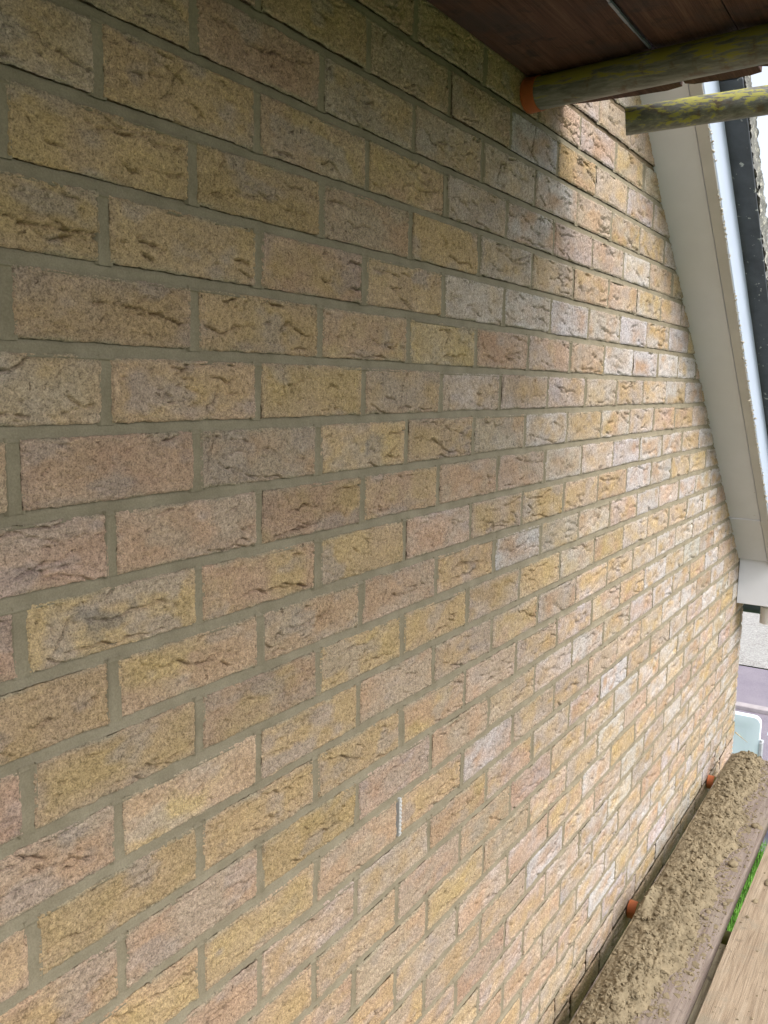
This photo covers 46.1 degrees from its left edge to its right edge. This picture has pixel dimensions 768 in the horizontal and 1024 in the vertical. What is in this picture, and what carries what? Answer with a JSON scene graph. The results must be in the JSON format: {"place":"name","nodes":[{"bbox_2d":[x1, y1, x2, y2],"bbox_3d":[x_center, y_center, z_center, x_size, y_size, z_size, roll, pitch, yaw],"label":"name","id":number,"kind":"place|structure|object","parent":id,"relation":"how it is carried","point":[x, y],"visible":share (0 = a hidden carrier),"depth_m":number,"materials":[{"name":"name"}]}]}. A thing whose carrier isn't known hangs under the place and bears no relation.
{"place":"outdoors","nodes":[
{"label":"outdoors","id":0,"kind":"place"},
{"bbox_2d":[625,85,767,135],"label":"scaffold tube","id":1,"kind":"object","parent":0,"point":[744,103],"visible":1,"depth_m":1.64,"materials":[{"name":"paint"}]},
{"bbox_2d":[726,840,766,931],"bbox_3d":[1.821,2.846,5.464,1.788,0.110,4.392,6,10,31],"label":"grass","id":2,"kind":"structure","parent":0,"point":[737,911],"depth_m":6.54,"materials":[{"name":"green plant"}]},
{"bbox_2d":[735,665,767,852],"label":"path","id":3,"kind":"structure","parent":0,"point":[752,686],"depth_m":10.86,"materials":[{"name":"grey concrete"}]},
{"bbox_2d":[731,711,763,757],"bbox_3d":[2.754,2.118,7.454,0.665,1.009,0.320,6,10,31],"label":"barrier panel","id":4,"kind":"object","parent":3,"relation":"on","point":[747,726],"visible":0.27,"depth_m":7.26,"materials":[{"name":"white plastic"}]},
{"bbox_2d":[735,701,767,714],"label":"kerb","id":5,"kind":"structure","parent":3,"relation":"on","point":[751,708],"depth_m":10.22,"materials":[{"name":"concrete"}]},
{"bbox_2d":[739,612,767,668],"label":"driveway","id":6,"kind":"structure","parent":0,"point":[753,650],"depth_m":13.00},
{"bbox_2d":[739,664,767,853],"bbox_3d":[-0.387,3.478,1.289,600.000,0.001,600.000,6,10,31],"label":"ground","id":7,"kind":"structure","parent":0,"point":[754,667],"depth_m":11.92,"materials":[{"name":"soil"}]},
{"bbox_2d":[0,0,743,1023],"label":"brick wall","id":8,"kind":"structure","parent":7,"relation":"on","point":[370,620],"depth_m":1.21,"materials":[{"name":"brick"}]},
{"bbox_2d":[520,23,767,113],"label":"scaffold tube","id":9,"kind":"object","parent":8,"relation":"attached to","point":[744,48],"visible":1,"depth_m":1.43,"materials":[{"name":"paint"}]},
{"bbox_2d":[427,0,682,103],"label":"scaffold board","id":10,"kind":"object","parent":9,"relation":"on","point":[529,38],"visible":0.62,"depth_m":1.38,"materials":[{"name":"brown wood"}]},
{"bbox_2d":[606,0,650,48],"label":"plastic strip","id":11,"kind":"object","parent":10,"relation":"attached to","point":[615,8],"visible":1,"depth_m":1.33,"materials":[{"name":"grey plastic"}]},
{"bbox_2d":[614,0,761,83],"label":"scaffold board","id":12,"kind":"object","parent":9,"relation":"on","point":[661,23],"visible":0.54,"depth_m":1.34,"materials":[{"name":"brown wood"}]},
{"bbox_2d":[722,0,767,65],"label":"scaffold board","id":13,"kind":"object","parent":9,"relation":"on","point":[746,13],"visible":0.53,"depth_m":1.30,"materials":[{"name":"brown wood"}]},
{"bbox_2d":[626,899,731,944],"bbox_3d":[1.313,1.259,2.378,1.346,0.056,0.056,6,10,31],"label":"scaffold tube","id":14,"kind":"object","parent":8,"relation":"attached to","point":[633,905],"visible":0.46,"depth_m":2.70,"materials":[{"name":"orange metal"}]},
{"bbox_2d":[570,753,767,1023],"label":"scaffold board","id":15,"kind":"object","parent":14,"relation":"on","point":[679,1012],"visible":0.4,"depth_m":2.54,"materials":[{"name":"beige wood"}]},
{"bbox_2d":[570,750,764,1023],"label":"dropped mortar","id":16,"kind":"object","parent":15,"relation":"on","point":[621,994],"visible":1,"depth_m":2.57,"materials":[{"name":"beige concrete"}]},
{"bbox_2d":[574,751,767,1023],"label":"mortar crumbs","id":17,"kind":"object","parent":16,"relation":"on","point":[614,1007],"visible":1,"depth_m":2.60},
{"bbox_2d":[630,772,767,1023],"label":"mortar splats","id":18,"kind":"object","parent":15,"relation":"on","point":[694,963],"visible":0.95,"depth_m":2.52,"materials":[{"name":"beige concrete"}]},
{"bbox_2d":[687,943,726,1023],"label":"timber batten","id":19,"kind":"object","parent":15,"relation":"attached to","point":[705,987],"visible":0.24,"depth_m":2.34,"materials":[{"name":"brown wood"}]},
{"bbox_2d":[728,860,738,867],"bbox_3d":[1.104,1.112,2.853,0.033,0.021,0.036,6,10,31],"label":"mortar clod","id":20,"kind":"object","parent":15,"relation":"on","point":[733,863],"visible":1,"depth_m":2.85,"materials":[{"name":"beige concrete"}]},
{"bbox_2d":[751,823,758,827],"bbox_3d":[1.277,1.081,3.106,0.024,0.019,0.024,-2,9,-18],"label":"mortar clod","id":21,"kind":"object","parent":15,"relation":"on","point":[754,825],"visible":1,"depth_m":3.10,"materials":[{"name":"beige concrete"}]},
{"bbox_2d":[695,843,767,1023],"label":"scaffold board","id":22,"kind":"object","parent":14,"relation":"on","point":[739,983],"visible":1,"depth_m":2.34,"materials":[{"name":"beige wood"}]},
{"bbox_3d":[0.032,1.473,0.379,0.228,0.039,7.352,6,10,31],"label":"scaffold board","id":23,"kind":"object","parent":14,"relation":"on","visible":0},
{"bbox_2d":[713,872,766,1019],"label":"mortar specks","id":24,"kind":"object","parent":23,"relation":"on","point":[754,901],"visible":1,"depth_m":2.58,"materials":[{"name":"beige concrete"}]},
{"bbox_2d":[640,75,767,624],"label":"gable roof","id":25,"kind":"structure","parent":8,"relation":"attached to","point":[711,187],"depth_m":2.60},
{"bbox_2d":[706,775,716,788],"bbox_3d":[1.872,1.141,3.273,1.346,0.056,0.056,6,10,31],"label":"scaffold tube","id":26,"kind":"object","parent":8,"relation":"attached to","point":[711,779],"visible":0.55,"depth_m":3.60,"materials":[{"name":"orange metal"}]},
{"bbox_2d":[751,66,767,217],"label":"sky","id":27,"kind":"structure","parent":0,"point":[759,79],"materials":[{"name":"white"}]}
]}

